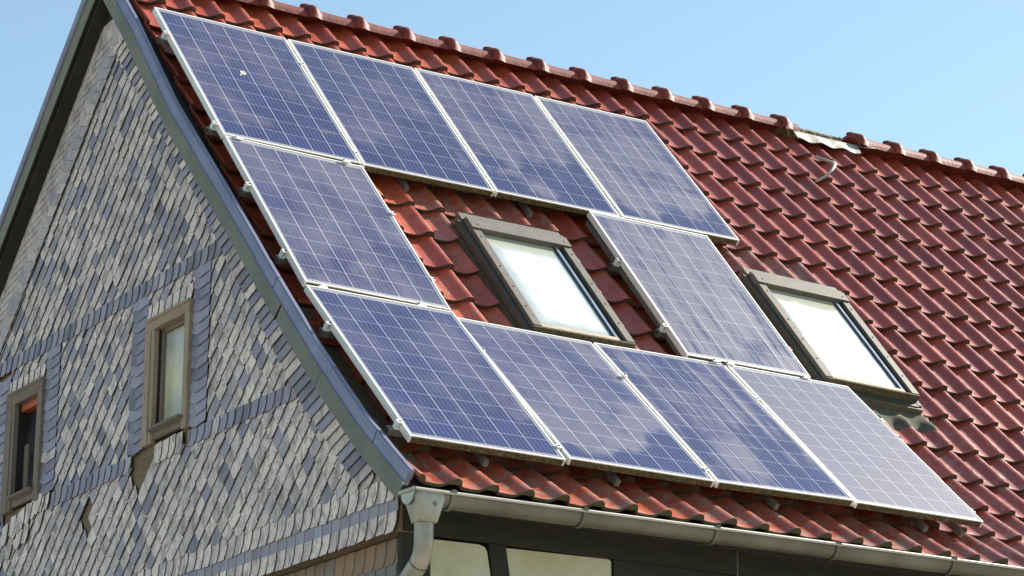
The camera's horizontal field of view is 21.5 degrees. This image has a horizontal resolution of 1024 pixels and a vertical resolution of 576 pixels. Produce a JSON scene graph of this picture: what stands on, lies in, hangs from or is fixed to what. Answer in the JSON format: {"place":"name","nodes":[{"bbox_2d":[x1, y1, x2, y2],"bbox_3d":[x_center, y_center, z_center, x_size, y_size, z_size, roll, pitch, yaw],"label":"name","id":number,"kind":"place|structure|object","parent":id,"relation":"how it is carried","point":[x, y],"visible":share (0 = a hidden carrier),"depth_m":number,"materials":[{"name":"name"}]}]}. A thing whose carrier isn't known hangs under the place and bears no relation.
{"place":"outdoors","nodes":[
{"label":"outdoors","id":0,"kind":"place"},
{"bbox_2d":[0,0,1023,215],"label":"sky","id":1,"kind":"structure","parent":0,"point":[944,77],"materials":[{"name":"blue"}]},
{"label":"gravel yard","id":2,"kind":"structure","parent":0,"visible":0},
{"bbox_2d":[0,0,1023,575],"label":"house","id":3,"kind":"structure","parent":2,"relation":"on","point":[184,388],"depth_m":17.53,"materials":[{"name":"ceramic"}]},
{"bbox_2d":[0,376,45,515],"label":"gable window","id":4,"kind":"structure","parent":3,"relation":"in","point":[22,454],"depth_m":18.78,"materials":[{"name":"brown wood"}]},
{"bbox_2d":[140,298,193,447],"bbox_3d":[-2.113,0.542,16.905,0.206,0.829,0.629,11,-20,-31],"label":"gable window","id":5,"kind":"structure","parent":3,"relation":"in","point":[168,334],"depth_m":16.95,"materials":[{"name":"brown wood"}]},
{"bbox_2d":[238,182,395,215],"bbox_3d":[-1.185,-0.518,16.633,1.085,0.038,0.091,11,-61,-31],"label":"mounting rail","id":6,"kind":"object","parent":3,"relation":"attached to","point":[244,191],"visible":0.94,"depth_m":16.37,"materials":[{"name":"metal"}]},
{"bbox_2d":[156,30,552,122],"bbox_3d":[-0.571,-1.324,18.843,4.175,0.038,0.091,11,-61,-31],"label":"mounting rail","id":7,"kind":"object","parent":3,"relation":"attached to","point":[162,39],"visible":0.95,"depth_m":17.78,"materials":[{"name":"metal"}]},
{"bbox_2d":[395,177,408,191],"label":"sloping rail","id":8,"kind":"object","parent":3,"relation":"attached to","point":[402,182],"visible":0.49,"depth_m":17.55,"materials":[{"name":"metal"}]},
{"bbox_2d":[205,121,736,245],"bbox_3d":[-0.154,-0.676,17.976,4.170,0.038,0.091,11,-61,-31],"label":"mounting rail","id":9,"kind":"object","parent":3,"relation":"attached to","point":[211,130],"visible":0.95,"depth_m":16.91,"materials":[{"name":"metal"}]},
{"bbox_2d":[152,7,361,165],"bbox_3d":[-1.686,-1.322,17.685,0.992,1.650,0.042,11,-61,-32],"label":"solar panel","id":10,"kind":"object","parent":9,"relation":"attached to","point":[252,85],"visible":1,"depth_m":17.63,"materials":[{"name":"glass"}]},
{"bbox_2d":[287,39,494,196],"bbox_3d":[-0.836,-1.159,18.208,0.992,1.650,0.042,10,-61,-31],"label":"solar panel","id":11,"kind":"object","parent":9,"relation":"attached to","point":[390,119],"visible":1,"depth_m":18.14,"materials":[{"name":"glass"}]},
{"bbox_2d":[414,68,619,216],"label":"solar panel","id":12,"kind":"object","parent":9,"relation":"attached to","point":[517,147],"visible":1,"depth_m":18.67,"materials":[{"name":"glass"}]},
{"bbox_2d":[534,96,739,244],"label":"solar panel","id":13,"kind":"object","parent":9,"relation":"attached to","point":[636,171],"visible":1,"depth_m":19.21,"materials":[{"name":"glass"}]},
{"bbox_2d":[472,452,489,466],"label":"sloping rail","id":14,"kind":"object","parent":3,"relation":"attached to","point":[483,460],"visible":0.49,"depth_m":14.52,"materials":[{"name":"metal"}]},
{"bbox_2d":[317,321,885,421],"bbox_3d":[0.670,0.558,16.245,4.152,0.091,0.038,11,23,-31],"label":"mounting rail","id":15,"kind":"object","parent":14,"relation":"attached to","point":[325,332],"visible":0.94,"depth_m":15.19,"materials":[{"name":"metal"}]},
{"bbox_2d":[384,419,975,512],"bbox_3d":[1.093,1.065,15.391,4.168,0.091,0.038,11,23,-31],"label":"mounting rail","id":16,"kind":"object","parent":14,"relation":"attached to","point":[394,429],"visible":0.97,"depth_m":14.33,"materials":[{"name":"metal"}]},
{"bbox_2d":[304,284,565,465],"bbox_3d":[-0.452,0.477,15.140,0.992,0.042,1.650,11,24,-31],"label":"solar panel","id":17,"kind":"object","parent":16,"relation":"attached to","point":[432,376],"visible":1,"depth_m":15.05,"materials":[{"name":"glass"}]},
{"bbox_2d":[457,317,714,486],"bbox_3d":[0.393,0.650,15.674,0.992,0.042,1.650,11,22,-31],"label":"solar panel","id":18,"kind":"object","parent":16,"relation":"attached to","point":[584,403],"visible":0.96,"depth_m":15.58,"materials":[{"name":"glass"}]},
{"bbox_2d":[593,342,853,505],"bbox_3d":[1.245,0.807,16.194,0.992,0.042,1.650,10,23,-31],"label":"solar panel","id":19,"kind":"object","parent":16,"relation":"attached to","point":[725,427],"visible":1,"depth_m":16.11,"materials":[{"name":"glass"}]},
{"bbox_2d":[712,358,720,362],"bbox_3d":[1.287,0.468,17.071,0.060,0.030,0.042,11,-61,-31],"label":"gap clamp","id":20,"kind":"object","parent":19,"relation":"attached to","point":[715,360],"visible":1,"depth_m":17.06,"materials":[{"name":"metal"}]},
{"bbox_2d":[726,364,982,527],"bbox_3d":[2.099,0.966,16.718,0.992,0.042,1.650,11,23,-31],"label":"solar panel","id":21,"kind":"object","parent":16,"relation":"attached to","point":[858,449],"visible":1,"depth_m":16.64,"materials":[{"name":"glass"}]},
{"bbox_2d":[517,201,532,217],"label":"sloping rail","id":22,"kind":"object","parent":3,"relation":"attached to","point":[526,209],"visible":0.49,"depth_m":18.05,"materials":[{"name":"metal"}]},
{"bbox_2d":[602,470,620,486],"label":"sloping rail","id":23,"kind":"object","parent":3,"relation":"attached to","point":[613,478],"visible":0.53,"depth_m":14.98,"materials":[{"name":"metal"}]},
{"bbox_2d":[585,219,681,356],"bbox_3d":[0.814,0.024,17.615,0.030,1.683,0.039,11,-61,-31],"label":"sloping rail","id":24,"kind":"object","parent":3,"relation":"attached to","point":[600,241],"visible":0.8,"depth_m":17.68,"materials":[{"name":"metal"}]},
{"bbox_2d":[608,258,742,283],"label":"mounting rail","id":25,"kind":"object","parent":24,"relation":"attached to","point":[615,266],"visible":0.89,"depth_m":17.78,"materials":[{"name":"metal"}]},
{"bbox_2d":[587,211,809,377],"bbox_3d":[1.220,0.045,17.851,0.992,1.650,0.042,11,-60,-31],"label":"solar panel","id":26,"kind":"object","parent":25,"relation":"attached to","point":[699,300],"visible":1,"depth_m":17.79,"materials":[{"name":"glass"}]},
{"bbox_2d":[654,323,792,350],"bbox_3d":[1.391,0.351,17.483,1.100,0.038,0.091,11,-61,-31],"label":"mounting rail","id":27,"kind":"object","parent":24,"relation":"attached to","point":[660,332],"visible":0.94,"depth_m":17.21,"materials":[{"name":"metal"}]},
{"bbox_2d":[760,494,779,509],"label":"sloping rail","id":28,"kind":"object","parent":3,"relation":"attached to","point":[772,502],"visible":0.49,"depth_m":15.56,"materials":[{"name":"metal"}]},
{"bbox_2d":[814,156,836,181],"bbox_3d":[2.445,-0.930,21.026,0.176,0.338,0.367,-2,-17,7],"label":"roof hook","id":29,"kind":"object","parent":3,"relation":"on","point":[832,169],"visible":1,"depth_m":20.95,"materials":[{"name":"paint"}]},
{"bbox_2d":[909,517,928,531],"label":"sloping rail","id":30,"kind":"object","parent":3,"relation":"attached to","point":[920,524],"visible":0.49,"depth_m":16.15,"materials":[{"name":"metal"}]},
{"bbox_2d":[945,522,964,537],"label":"sloping rail","id":31,"kind":"object","parent":3,"relation":"attached to","point":[957,530],"visible":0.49,"depth_m":16.30,"materials":[{"name":"metal"}]},
{"label":"sloping rail","id":32,"kind":"object","parent":3,"relation":"attached to","visible":0},
{"bbox_2d":[273,249,435,280],"bbox_3d":[-0.920,-0.105,16.079,1.085,0.038,0.091,11,-61,-31],"label":"mounting rail","id":33,"kind":"object","parent":32,"relation":"attached to","point":[281,258],"visible":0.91,"depth_m":15.81,"materials":[{"name":"metal"}]},
{"bbox_2d":[223,135,450,310],"bbox_3d":[-1.083,-0.393,16.442,0.992,1.650,0.042,12,-62,-32],"label":"solar panel","id":34,"kind":"object","parent":33,"relation":"attached to","point":[333,224],"visible":1,"depth_m":16.38,"materials":[{"name":"glass"}]},
{"bbox_2d":[342,159,350,163],"bbox_3d":[-1.064,-0.801,17.238,0.060,0.030,0.042,11,-61,-31],"label":"gap clamp","id":35,"kind":"object","parent":34,"relation":"on","point":[345,161],"visible":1,"depth_m":17.23,"materials":[{"name":"metal"}]},
{"bbox_2d":[416,302,426,306],"bbox_3d":[-0.540,0.108,15.963,0.060,0.030,0.042,11,-61,-31],"label":"gap clamp","id":36,"kind":"object","parent":34,"relation":"attached to","point":[421,304],"visible":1,"depth_m":15.95,"materials":[{"name":"metal"}]}
]}

